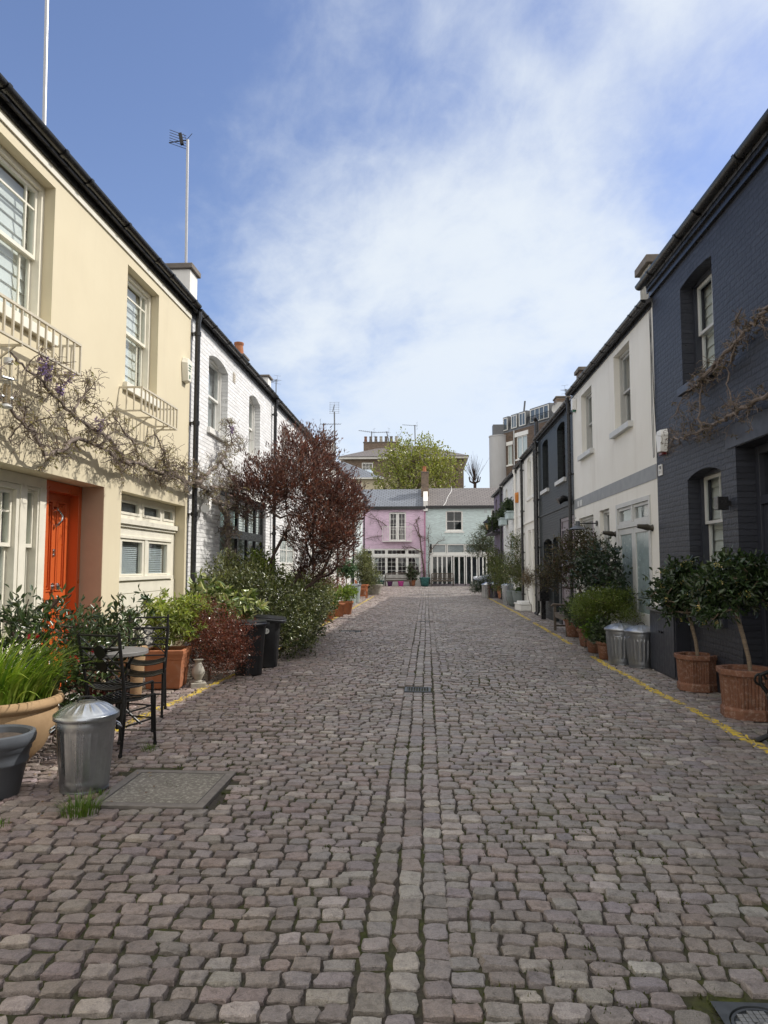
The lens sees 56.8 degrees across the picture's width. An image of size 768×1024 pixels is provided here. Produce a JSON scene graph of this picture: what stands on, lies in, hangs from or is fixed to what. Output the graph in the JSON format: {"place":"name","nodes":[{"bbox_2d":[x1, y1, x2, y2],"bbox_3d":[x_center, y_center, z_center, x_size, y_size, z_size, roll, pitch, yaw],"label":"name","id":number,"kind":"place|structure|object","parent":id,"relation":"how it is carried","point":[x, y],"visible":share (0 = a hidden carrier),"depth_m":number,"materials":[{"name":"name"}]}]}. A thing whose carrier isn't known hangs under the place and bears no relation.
{"place":"outdoors","nodes":[
{"label":"outdoors","id":0,"kind":"place"},
{"bbox_2d":[0,584,767,1023],"bbox_3d":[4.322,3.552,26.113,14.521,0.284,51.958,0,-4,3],"label":"cobblestones","id":1,"kind":"structure","parent":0,"point":[386,618],"depth_m":4.12,"materials":[{"name":"stone"}]},
{"bbox_2d":[0,724,36,800],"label":"plant pot","id":2,"kind":"object","parent":1,"relation":"on","point":[16,741],"visible":1,"depth_m":4.90,"materials":[{"name":"grey plastic"}]},
{"bbox_2d":[0,688,63,759],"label":"plant pot","id":3,"kind":"object","parent":1,"relation":"on","point":[37,714],"visible":0.57,"depth_m":5.54,"materials":[{"name":"ceramic"}]},
{"bbox_2d":[0,623,100,704],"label":"iris","id":4,"kind":"object","parent":3,"relation":"on","point":[18,679],"visible":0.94,"depth_m":5.63,"materials":[{"name":"green plant"}]},
{"bbox_2d":[29,651,112,745],"bbox_3d":[-2.937,1.683,6.455,1.258,0.849,0.855,-4,-6,44],"label":"shrub","id":5,"kind":"object","parent":1,"relation":"on","point":[70,697],"visible":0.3,"depth_m":6.50,"materials":[{"name":"green plant"}]},
{"bbox_2d":[0,583,144,733],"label":"shrub","id":6,"kind":"object","parent":1,"relation":"on","point":[15,620],"visible":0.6,"depth_m":6.70,"materials":[{"name":"green plant"}]},
{"bbox_2d":[49,787,106,820],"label":"grass tuft","id":7,"kind":"object","parent":1,"relation":"on","point":[83,806],"visible":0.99,"depth_m":4.63,"materials":[{"name":"green plant"}]},
{"bbox_2d":[49,695,121,794],"bbox_3d":[-2.170,1.670,5.167,0.454,0.657,0.454,-1,-4,15],"label":"dustbin","id":8,"kind":"object","parent":1,"relation":"on","point":[85,730],"visible":0.98,"depth_m":5.01,"materials":[{"name":"metal"}]},
{"bbox_2d":[48,584,157,682],"bbox_3d":[-2.994,1.518,7.956,0.780,1.385,1.604,-2,-5,21],"label":"shrub","id":9,"kind":"object","parent":1,"relation":"on","point":[136,614],"visible":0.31,"depth_m":7.99,"materials":[{"name":"green plant"}]},
{"bbox_2d":[84,646,148,723],"bbox_3d":[-2.735,1.770,7.112,0.700,0.765,0.700,0,-4,3],"label":"bistro table","id":10,"kind":"object","parent":1,"relation":"on","point":[132,652],"visible":0.38,"depth_m":7.11,"materials":[{"name":"metal"}]},
{"bbox_2d":[78,647,156,757],"bbox_3d":[-2.328,1.615,6.247,0.445,0.934,0.556,-2,-5,19],"label":"garden chair","id":11,"kind":"object","parent":1,"relation":"on","point":[103,665],"visible":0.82,"depth_m":6.10,"materials":[{"name":"black metal"}]},
{"bbox_2d":[76,631,154,744],"bbox_3d":[-2.338,1.499,6.226,0.445,0.934,0.556,-1,-5,18],"label":"garden chair","id":12,"kind":"object","parent":11,"relation":"on","point":[100,651],"visible":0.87,"depth_m":6.08,"materials":[{"name":"black metal"}]},
{"bbox_2d":[0,341,259,644],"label":"wisteria","id":13,"kind":"object","parent":1,"relation":"on","point":[45,369],"visible":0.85,"depth_m":8.48,"materials":[{"name":"brown plant"}]},
{"bbox_2d":[117,645,147,696],"bbox_3d":[-3.101,1.949,8.697,0.380,0.630,0.380,0,-4,3],"label":"plant pot","id":14,"kind":"object","parent":1,"relation":"on","point":[138,680],"visible":0.06,"depth_m":8.60,"materials":[{"name":"ceramic"}]},
{"bbox_2d":[125,625,169,717],"bbox_3d":[-2.599,1.728,7.758,0.445,0.934,0.556,1,-4,-14],"label":"garden chair","id":15,"kind":"object","parent":1,"relation":"on","point":[149,640],"visible":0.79,"depth_m":7.94,"materials":[{"name":"black metal"}]},
{"bbox_2d":[125,614,168,707],"bbox_3d":[-2.608,1.616,7.807,0.445,0.934,0.556,1,-5,-15],"label":"garden chair","id":16,"kind":"object","parent":15,"relation":"on","point":[148,662],"visible":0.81,"depth_m":7.95,"materials":[{"name":"black metal"}]},
{"bbox_2d":[91,769,236,810],"bbox_3d":[-1.578,2.022,5.165,0.800,0.049,0.840,0,-4,3],"label":"access cover","id":17,"kind":"object","parent":1,"relation":"on","point":[194,792],"visible":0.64,"depth_m":5.10,"materials":[{"name":"concrete"}]},
{"bbox_2d":[144,646,191,688],"bbox_3d":[-2.878,2.059,9.419,0.536,0.500,0.536,0,-4,-3],"label":"plant pot","id":18,"kind":"object","parent":1,"relation":"on","point":[177,666],"visible":0.73,"depth_m":9.19,"materials":[{"name":"ceramic"}]},
{"bbox_2d":[140,587,212,649],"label":"shrub","id":19,"kind":"object","parent":18,"relation":"on","point":[180,618],"visible":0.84,"depth_m":9.46,"materials":[{"name":"green plant"}]},
{"bbox_2d":[190,659,205,687],"bbox_3d":[-2.482,2.156,9.489,0.204,0.377,0.177,2,-5,-19],"label":"stone baluster","id":20,"kind":"object","parent":1,"relation":"on","point":[198,671],"visible":0.99,"depth_m":9.43,"materials":[{"name":"beige stone"}]},
{"bbox_2d":[175,593,260,680],"bbox_3d":[-2.427,1.730,9.970,1.359,1.260,1.340,0,-4,3],"label":"shrub","id":21,"kind":"object","parent":1,"relation":"on","point":[215,641],"visible":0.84,"depth_m":9.88,"materials":[{"name":"red plant"}]},
{"bbox_2d":[179,567,270,669],"bbox_3d":[-2.525,1.645,11.043,1.446,1.591,1.270,0,-4,3],"label":"shrub","id":22,"kind":"object","parent":1,"relation":"on","point":[247,602],"visible":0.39,"depth_m":11.00,"materials":[{"name":"green plant"}]},
{"bbox_2d":[203,544,266,647],"bbox_3d":[-2.674,1.559,12.714,1.222,2.020,2.210,0,-4,3],"label":"shrub","id":23,"kind":"object","parent":1,"relation":"on","point":[233,564],"visible":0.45,"depth_m":12.67,"materials":[{"name":"green plant"}]},
{"bbox_2d":[115,596,373,731],"bbox_3d":[-1.522,3.287,22.093,0.305,0.049,31.700,0,-4,4],"label":"yellow line","id":24,"kind":"object","parent":1,"relation":"on","point":[190,695],"visible":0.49,"depth_m":8.83,"materials":[{"name":"paint"}]},
{"bbox_2d":[229,619,269,675],"bbox_3d":[-2.024,2.017,10.637,0.555,0.815,0.555,4,-6,-44],"label":"refuse bin","id":25,"kind":"object","parent":1,"relation":"on","point":[258,643],"visible":0.69,"depth_m":10.46,"materials":[{"name":"black plastic"}]},
{"bbox_2d":[253,614,286,667],"bbox_3d":[-1.898,2.069,11.432,0.648,0.818,0.556,0,-4,-3],"label":"refuse bin","id":26,"kind":"object","parent":1,"relation":"on","point":[271,646],"visible":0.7,"depth_m":11.22,"materials":[{"name":"black plastic"}]},
{"bbox_2d":[244,542,297,594],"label":"shrub","id":27,"kind":"object","parent":1,"relation":"on","point":[260,558],"visible":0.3,"depth_m":13.87,"materials":[{"name":"green plant"}]},
{"bbox_2d":[221,560,336,660],"bbox_3d":[-1.919,1.794,13.502,2.018,1.743,3.876,0,-4,3],"label":"shrub","id":28,"kind":"object","parent":1,"relation":"on","point":[297,610],"visible":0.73,"depth_m":12.49,"materials":[{"name":"green plant"}]},
{"bbox_2d":[219,419,376,598],"bbox_3d":[-1.643,0.342,14.406,3.017,4.713,3.008,0,-4,3],"label":"red leaved tree","id":29,"kind":"object","parent":1,"relation":"on","point":[333,527],"visible":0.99,"depth_m":13.89,"materials":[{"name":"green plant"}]},
{"bbox_2d":[304,571,340,630],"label":"shrub","id":30,"kind":"object","parent":1,"relation":"on","point":[328,593],"visible":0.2,"depth_m":16.28,"materials":[{"name":"green plant"}]},
{"bbox_2d":[333,559,357,600],"bbox_3d":[-1.499,2.747,27.601,1.013,1.901,1.028,0,-4,3],"label":"topiary tree","id":31,"kind":"object","parent":1,"relation":"on","point":[347,570],"visible":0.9,"depth_m":27.47,"materials":[{"name":"green plant"}]},
{"bbox_2d":[339,601,353,614],"bbox_3d":[-1.253,3.172,23.544,0.488,0.440,0.488,0,-4,3],"label":"plant pot","id":32,"kind":"object","parent":1,"relation":"on","point":[348,608],"visible":0.81,"depth_m":23.37,"materials":[{"name":"ceramic"}]},
{"bbox_2d":[334,582,358,601],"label":"potted plant","id":33,"kind":"object","parent":32,"relation":"on","point":[347,592],"visible":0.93,"depth_m":23.47,"materials":[{"name":"green plant"}]},
{"bbox_2d":[353,545,382,594],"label":"olive shrub","id":34,"kind":"object","parent":1,"relation":"on","point":[364,571],"visible":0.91,"depth_m":38.13,"materials":[{"name":"green plant"}]},
{"bbox_2d":[53,664,765,1023],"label":"moss","id":35,"kind":"object","parent":1,"relation":"on","point":[509,816],"visible":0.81,"depth_m":5.02,"materials":[{"name":"green plant"}]},
{"bbox_2d":[483,549,510,594],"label":"shrub","id":36,"kind":"object","parent":1,"relation":"on","point":[498,562],"visible":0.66,"depth_m":32.00,"materials":[{"name":"green plant"}]},
{"bbox_2d":[512,591,521,601],"bbox_3d":[5.351,3.368,27.455,0.780,0.640,0.780,0,-4,3],"label":"plant pot","id":37,"kind":"object","parent":1,"relation":"on","point":[517,597],"visible":0.31,"depth_m":27.20,"materials":[{"name":"metal"}]},
{"bbox_2d":[499,530,524,588],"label":"shrub","id":38,"kind":"object","parent":37,"relation":"in","point":[514,573],"visible":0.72,"depth_m":27.46,"materials":[{"name":"green plant"}]},
{"bbox_2d":[519,566,534,611],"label":"shrub","id":39,"kind":"object","parent":1,"relation":"on","point":[527,577],"visible":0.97,"depth_m":24.57,"materials":[{"name":"green plant"}]},
{"bbox_2d":[537,574,548,618],"bbox_3d":[4.802,2.558,21.471,0.260,1.350,0.500,0,-4,3],"label":"utility box","id":40,"kind":"object","parent":1,"relation":"on","point":[543,596],"visible":0.66,"depth_m":21.28,"materials":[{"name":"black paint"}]},
{"bbox_2d":[529,518,609,593],"bbox_3d":[4.230,1.453,15.713,1.520,2.689,3.018,2,-5,-24],"label":"shrub","id":41,"kind":"object","parent":1,"relation":"on","point":[569,543],"visible":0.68,"depth_m":15.77,"materials":[{"name":"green plant"}]},
{"bbox_2d":[577,628,586,646],"bbox_3d":[4.082,2.515,14.233,0.424,0.340,0.424,0,-4,3],"label":"plant pot","id":42,"kind":"object","parent":1,"relation":"on","point":[582,643],"visible":0.25,"depth_m":14.14,"materials":[{"name":"ceramic"}]},
{"bbox_2d":[558,592,598,627],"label":"shrub","id":43,"kind":"object","parent":42,"relation":"in","point":[566,610],"visible":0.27,"depth_m":14.72,"materials":[{"name":"green plant"}]},
{"bbox_2d":[595,641,607,659],"bbox_3d":[3.845,2.386,12.268,0.360,0.300,0.360,0,-4,3],"label":"plant pot","id":44,"kind":"object","parent":1,"relation":"on","point":[602,651],"visible":0.45,"depth_m":12.16,"materials":[{"name":"ceramic"}]},
{"bbox_2d":[583,613,610,644],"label":"potted plant","id":45,"kind":"object","parent":44,"relation":"in","point":[600,626],"visible":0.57,"depth_m":12.31,"materials":[{"name":"green plant"}]},
{"bbox_2d":[564,536,640,620],"bbox_3d":[4.039,1.534,13.381,1.069,2.169,2.524,0,-4,3],"label":"shrub","id":46,"kind":"object","parent":1,"relation":"on","point":[604,576],"visible":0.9,"depth_m":13.31,"materials":[{"name":"green plant"}]},
{"bbox_2d":[566,579,646,631],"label":"shrub","id":47,"kind":"object","parent":1,"relation":"on","point":[588,605],"visible":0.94,"depth_m":12.47,"materials":[{"name":"green plant"}]},
{"bbox_2d":[604,621,632,664],"bbox_3d":[3.910,2.144,11.710,0.534,0.697,0.574,-3,-5,30],"label":"dustbin","id":48,"kind":"object","parent":1,"relation":"on","point":[616,644],"visible":0.67,"depth_m":11.54,"materials":[{"name":"metal"}]},
{"bbox_2d":[489,598,767,753],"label":"yellow line","id":49,"kind":"object","parent":1,"relation":"on","point":[728,729],"visible":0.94,"depth_m":8.53,"materials":[{"name":"paint"}]},
{"bbox_2d":[624,622,651,668],"bbox_3d":[4.108,2.115,11.328,0.574,0.697,0.534,1,-4,-14],"label":"dustbin","id":50,"kind":"object","parent":1,"relation":"on","point":[638,646],"visible":0.71,"depth_m":11.14,"materials":[{"name":"metal"}]},
{"bbox_2d":[674,651,717,692],"bbox_3d":[4.063,2.075,9.224,0.514,0.458,0.514,-1,-4,12],"label":"plant pot","id":51,"kind":"object","parent":1,"relation":"on","point":[696,674],"visible":0.99,"depth_m":9.04,"materials":[{"name":"ceramic"}]},
{"bbox_2d":[637,554,719,655],"bbox_3d":[3.981,1.230,9.307,1.112,1.362,1.145,0,-4,3],"label":"standard tree","id":52,"kind":"object","parent":51,"relation":"in","point":[670,586],"visible":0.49,"depth_m":9.22,"materials":[{"name":"green plant"}]},
{"bbox_2d":[710,1001,767,1023],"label":"manhole cover","id":53,"kind":"object","parent":1,"relation":"on","point":[745,1013],"visible":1,"depth_m":2.59,"materials":[{"name":"metal"}]},
{"bbox_2d":[716,664,767,721],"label":"plant pot","id":54,"kind":"object","parent":1,"relation":"on","point":[743,697],"visible":0.9,"depth_m":7.39,"materials":[{"name":"ceramic"}]},
{"bbox_2d":[674,543,767,670],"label":"standard tree","id":55,"kind":"object","parent":54,"relation":"in","point":[740,583],"visible":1,"depth_m":7.55,"materials":[{"name":"green plant"}]},
{"bbox_2d":[754,670,767,742],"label":"garden bench","id":56,"kind":"object","parent":1,"relation":"on","point":[764,737],"visible":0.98,"depth_m":6.51,"materials":[{"name":"black metal"}]},
{"bbox_2d":[0,0,767,487],"label":"sky","id":57,"kind":"structure","parent":0,"point":[429,215],"materials":[{"name":"blue"}]},
{"label":"ground","id":58,"kind":"structure","parent":0,"visible":0},
{"bbox_2d":[0,73,201,707],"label":"cream house","id":59,"kind":"structure","parent":58,"relation":"on","point":[90,279],"depth_m":8.61,"materials":[{"name":"paint"}]},
{"bbox_2d":[0,349,17,408],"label":"wall lantern","id":60,"kind":"object","parent":59,"relation":"hanging from","point":[6,395],"visible":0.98,"depth_m":6.27,"materials":[{"name":"white metal"}]},
{"bbox_2d":[0,481,19,649],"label":"window","id":61,"kind":"structure","parent":59,"relation":"in","point":[9,492],"depth_m":7.38,"materials":[{"name":"beige paint"}]},
{"bbox_2d":[0,145,57,346],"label":"window","id":62,"kind":"structure","parent":59,"relation":"in","point":[21,211],"depth_m":7.43,"materials":[{"name":"beige paint"}]},
{"bbox_2d":[21,486,39,644],"bbox_3d":[-3.899,0.579,7.689,0.140,1.702,0.262,0,-4,3],"label":"window","id":63,"kind":"structure","parent":59,"relation":"in","point":[32,503],"depth_m":7.79,"materials":[{"name":"beige paint"}]},
{"bbox_2d":[42,0,48,124],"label":"television aerial","id":64,"kind":"object","parent":59,"relation":"on","point":[45,68],"visible":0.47,"depth_m":9.34,"materials":[{"name":"metal"}]},
{"bbox_2d":[44,492,69,688],"bbox_3d":[-3.891,0.945,8.348,0.144,2.340,0.700,0,-4,3],"label":"door","id":65,"kind":"structure","parent":59,"relation":"in","point":[58,511],"depth_m":8.46,"materials":[{"name":"orange paint"}]},
{"bbox_2d":[121,499,140,516],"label":"window","id":66,"kind":"structure","parent":59,"relation":"in","point":[126,509],"depth_m":10.14,"materials":[{"name":"beige paint"}]},
{"bbox_2d":[120,539,142,575],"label":"window","id":67,"kind":"structure","parent":59,"relation":"in","point":[130,565],"depth_m":10.21,"materials":[{"name":"beige paint"}]},
{"bbox_2d":[123,274,161,408],"bbox_3d":[-3.526,-2.426,10.223,0.350,1.727,1.517,0,-4,3],"label":"window","id":68,"kind":"structure","parent":59,"relation":"in","point":[138,322],"depth_m":10.44,"materials":[{"name":"beige paint"}]},
{"bbox_2d":[142,504,160,519],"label":"window","id":69,"kind":"structure","parent":59,"relation":"in","point":[148,513],"depth_m":10.93,"materials":[{"name":"beige paint"}]},
{"bbox_2d":[148,542,167,574],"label":"window","id":70,"kind":"structure","parent":59,"relation":"in","point":[164,552],"depth_m":11.24,"materials":[{"name":"beige paint"}]},
{"bbox_2d":[169,130,191,262],"bbox_3d":[-3.735,-5.599,12.941,0.408,2.726,0.140,1,-5,-19],"label":"television aerial","id":71,"kind":"object","parent":59,"relation":"attached to","point":[181,137],"visible":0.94,"depth_m":12.96,"materials":[{"name":"metal"}]},
{"bbox_2d":[182,357,191,383],"bbox_3d":[-3.263,-2.344,11.786,0.102,0.397,0.295,0,-4,3],"label":"alarm box","id":72,"kind":"object","parent":59,"relation":"attached to","point":[186,370],"visible":1,"depth_m":11.69,"materials":[{"name":"beige paint"}]},
{"bbox_2d":[184,309,278,660],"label":"white brick house","id":73,"kind":"structure","parent":58,"relation":"on","point":[235,384],"depth_m":14.36,"materials":[{"name":"brick"}]},
{"bbox_2d":[207,357,229,443],"bbox_3d":[-3.323,-2.172,13.888,0.380,1.557,1.657,0,-4,3],"label":"window","id":74,"kind":"structure","parent":73,"relation":"in","point":[215,379],"depth_m":14.28,"materials":[{"name":"white paint"}]},
{"bbox_2d":[248,397,260,464],"bbox_3d":[-3.134,-1.944,16.630,0.330,1.517,1.172,0,-4,3],"label":"window","id":75,"kind":"structure","parent":73,"relation":"in","point":[251,408],"depth_m":17.11,"materials":[{"name":"white paint"}]},
{"bbox_2d":[270,398,314,599],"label":"terrace house","id":76,"kind":"structure","parent":58,"relation":"on","point":[285,554],"depth_m":20.21,"materials":[{"name":"white brick"}]},
{"bbox_2d":[325,440,364,583],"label":"terrace house","id":77,"kind":"structure","parent":58,"relation":"on","point":[362,527],"depth_m":43.17,"materials":[{"name":"paint"}]},
{"bbox_2d":[340,462,383,488],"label":"cream house","id":78,"kind":"structure","parent":58,"relation":"on","point":[366,476],"depth_m":66.67,"materials":[{"name":"white paint"}]},
{"bbox_2d":[361,466,428,585],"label":"pink house","id":79,"kind":"structure","parent":58,"relation":"on","point":[398,509],"depth_m":52.17,"materials":[{"name":"paint"}]},
{"bbox_2d":[365,509,431,576],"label":"creeper","id":80,"kind":"object","parent":79,"relation":"attached to","point":[420,536],"visible":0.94,"depth_m":51.78,"materials":[{"name":"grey plant"}]},
{"bbox_2d":[338,436,468,488],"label":"brick villa","id":81,"kind":"object","parent":58,"relation":"on","point":[366,458],"visible":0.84,"depth_m":78.94,"materials":[{"name":"brown brick"}]},
{"bbox_2d":[370,426,468,488],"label":"tree","id":82,"kind":"object","parent":58,"relation":"on","point":[399,460],"visible":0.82,"depth_m":61.39,"materials":[{"name":"green plant"}]},
{"bbox_2d":[426,488,497,585],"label":"mint house","id":83,"kind":"structure","parent":58,"relation":"on","point":[458,516],"depth_m":51.95,"materials":[{"name":"paint"}]},
{"bbox_2d":[432,556,451,585],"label":"glazed door","id":84,"kind":"structure","parent":83,"relation":"in","point":[437,584],"depth_m":51.70,"materials":[{"name":"white paint"}]},
{"bbox_2d":[459,456,486,487],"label":"pollarded tree","id":85,"kind":"object","parent":58,"relation":"on","point":[475,474],"visible":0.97,"depth_m":71.92,"materials":[{"name":"brown plant"}]},
{"bbox_2d":[486,487,503,582],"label":"purple house","id":86,"kind":"structure","parent":58,"relation":"on","point":[490,531],"depth_m":36.37,"materials":[{"name":"paint"}]},
{"bbox_2d":[499,469,517,599],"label":"white house","id":87,"kind":"structure","parent":58,"relation":"on","point":[507,483],"depth_m":32.07,"materials":[{"name":"paint"}]},
{"bbox_2d":[512,459,525,600],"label":"white house","id":88,"kind":"structure","parent":58,"relation":"on","point":[517,517],"depth_m":28.25,"materials":[{"name":"paint"}]},
{"bbox_2d":[489,401,553,487],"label":"mansion block","id":89,"kind":"structure","parent":58,"relation":"on","point":[511,437],"depth_m":68.94,"materials":[{"name":"grey brick"}]},
{"bbox_2d":[519,443,540,614],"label":"white house","id":90,"kind":"structure","parent":58,"relation":"on","point":[526,456],"depth_m":25.87,"materials":[{"name":"paint"}]},
{"bbox_2d":[532,396,575,624],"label":"charcoal house","id":91,"kind":"structure","parent":58,"relation":"on","point":[550,477],"depth_m":20.97,"materials":[{"name":"paint"}]},
{"bbox_2d":[561,515,575,624],"bbox_3d":[4.883,1.568,18.638,0.095,2.895,1.910,0,-4,3],"label":"garage door","id":92,"kind":"structure","parent":91,"relation":"in","point":[564,522],"depth_m":19.17,"materials":[{"name":"black paint"}]},
{"bbox_2d":[565,297,660,625],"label":"white house","id":93,"kind":"structure","parent":58,"relation":"on","point":[611,389],"depth_m":13.59,"materials":[{"name":"paint"}]},
{"bbox_2d":[577,391,593,460],"bbox_3d":[4.749,-2.030,16.357,0.340,1.547,1.312,0,-4,3],"label":"window","id":94,"kind":"structure","parent":93,"relation":"in","point":[590,450],"depth_m":16.81,"materials":[{"name":"grey paint"}]},
{"bbox_2d":[609,347,632,438],"bbox_3d":[4.604,-2.276,13.514,0.390,1.607,1.537,0,-4,3],"label":"window","id":95,"kind":"structure","parent":93,"relation":"in","point":[624,365],"depth_m":13.86,"materials":[{"name":"grey paint"}]},
{"bbox_2d":[618,506,630,524],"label":"window","id":96,"kind":"structure","parent":93,"relation":"in","point":[627,514],"depth_m":13.49,"materials":[{"name":"grey paint"}]},
{"bbox_2d":[619,527,635,624],"bbox_3d":[4.528,1.432,13.144,0.050,2.255,0.960,0,-4,3],"label":"door","id":97,"kind":"structure","parent":93,"relation":"in","point":[626,536],"depth_m":13.08,"materials":[{"name":"grey paint"}]},
{"bbox_2d":[633,501,647,521],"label":"window","id":98,"kind":"structure","parent":93,"relation":"in","point":[641,513],"depth_m":12.49,"materials":[{"name":"grey paint"}]},
{"bbox_2d":[633,527,650,625],"bbox_3d":[4.471,1.358,12.178,0.050,2.255,0.960,0,-4,3],"label":"door","id":99,"kind":"structure","parent":93,"relation":"in","point":[641,562],"depth_m":12.33,"materials":[{"name":"grey paint"}]},
{"bbox_2d":[634,109,767,692],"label":"navy house","id":100,"kind":"structure","parent":58,"relation":"on","point":[702,274],"depth_m":9.10,"materials":[{"name":"paint"}]},
{"bbox_2d":[656,429,667,455],"bbox_3d":[4.296,-1.074,10.977,0.106,0.394,0.296,0,-4,3],"label":"alarm box","id":101,"kind":"object","parent":100,"relation":"attached to","point":[661,451],"visible":0.96,"depth_m":10.89,"materials":[{"name":"white plastic"}]},
{"bbox_2d":[677,267,716,396],"bbox_3d":[4.420,-2.509,9.845,0.420,1.617,1.537,0,-4,3],"label":"window","id":102,"kind":"structure","parent":100,"relation":"in","point":[702,299],"depth_m":10.18,"materials":[{"name":"blue paint"}]},
{"bbox_2d":[687,468,727,627],"bbox_3d":[4.412,0.458,9.565,0.390,2.057,1.527,0,-4,3],"label":"window","id":103,"kind":"structure","parent":100,"relation":"in","point":[709,486],"depth_m":9.91,"materials":[{"name":"blue paint"}]},
{"bbox_2d":[661,305,767,460],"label":"creeper","id":104,"kind":"object","parent":100,"relation":"attached to","point":[760,317],"visible":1,"depth_m":8.41,"materials":[{"name":"brown plant"}]},
{"bbox_2d":[714,496,730,509],"bbox_3d":[4.134,-0.104,8.662,0.168,0.160,0.120,0,-4,3],"label":"wall lamp","id":105,"kind":"object","parent":100,"relation":"attached to","point":[722,502],"visible":1,"depth_m":8.61,"materials":[{"name":"black paint"}]},
{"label":"plant pot","id":106,"kind":"object","parent":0,"visible":0},
{"bbox_2d":[464,523,494,576],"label":"olive tree","id":107,"kind":"object","parent":106,"relation":"in","point":[482,540],"visible":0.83,"depth_m":40.62,"materials":[{"name":"green plant"}]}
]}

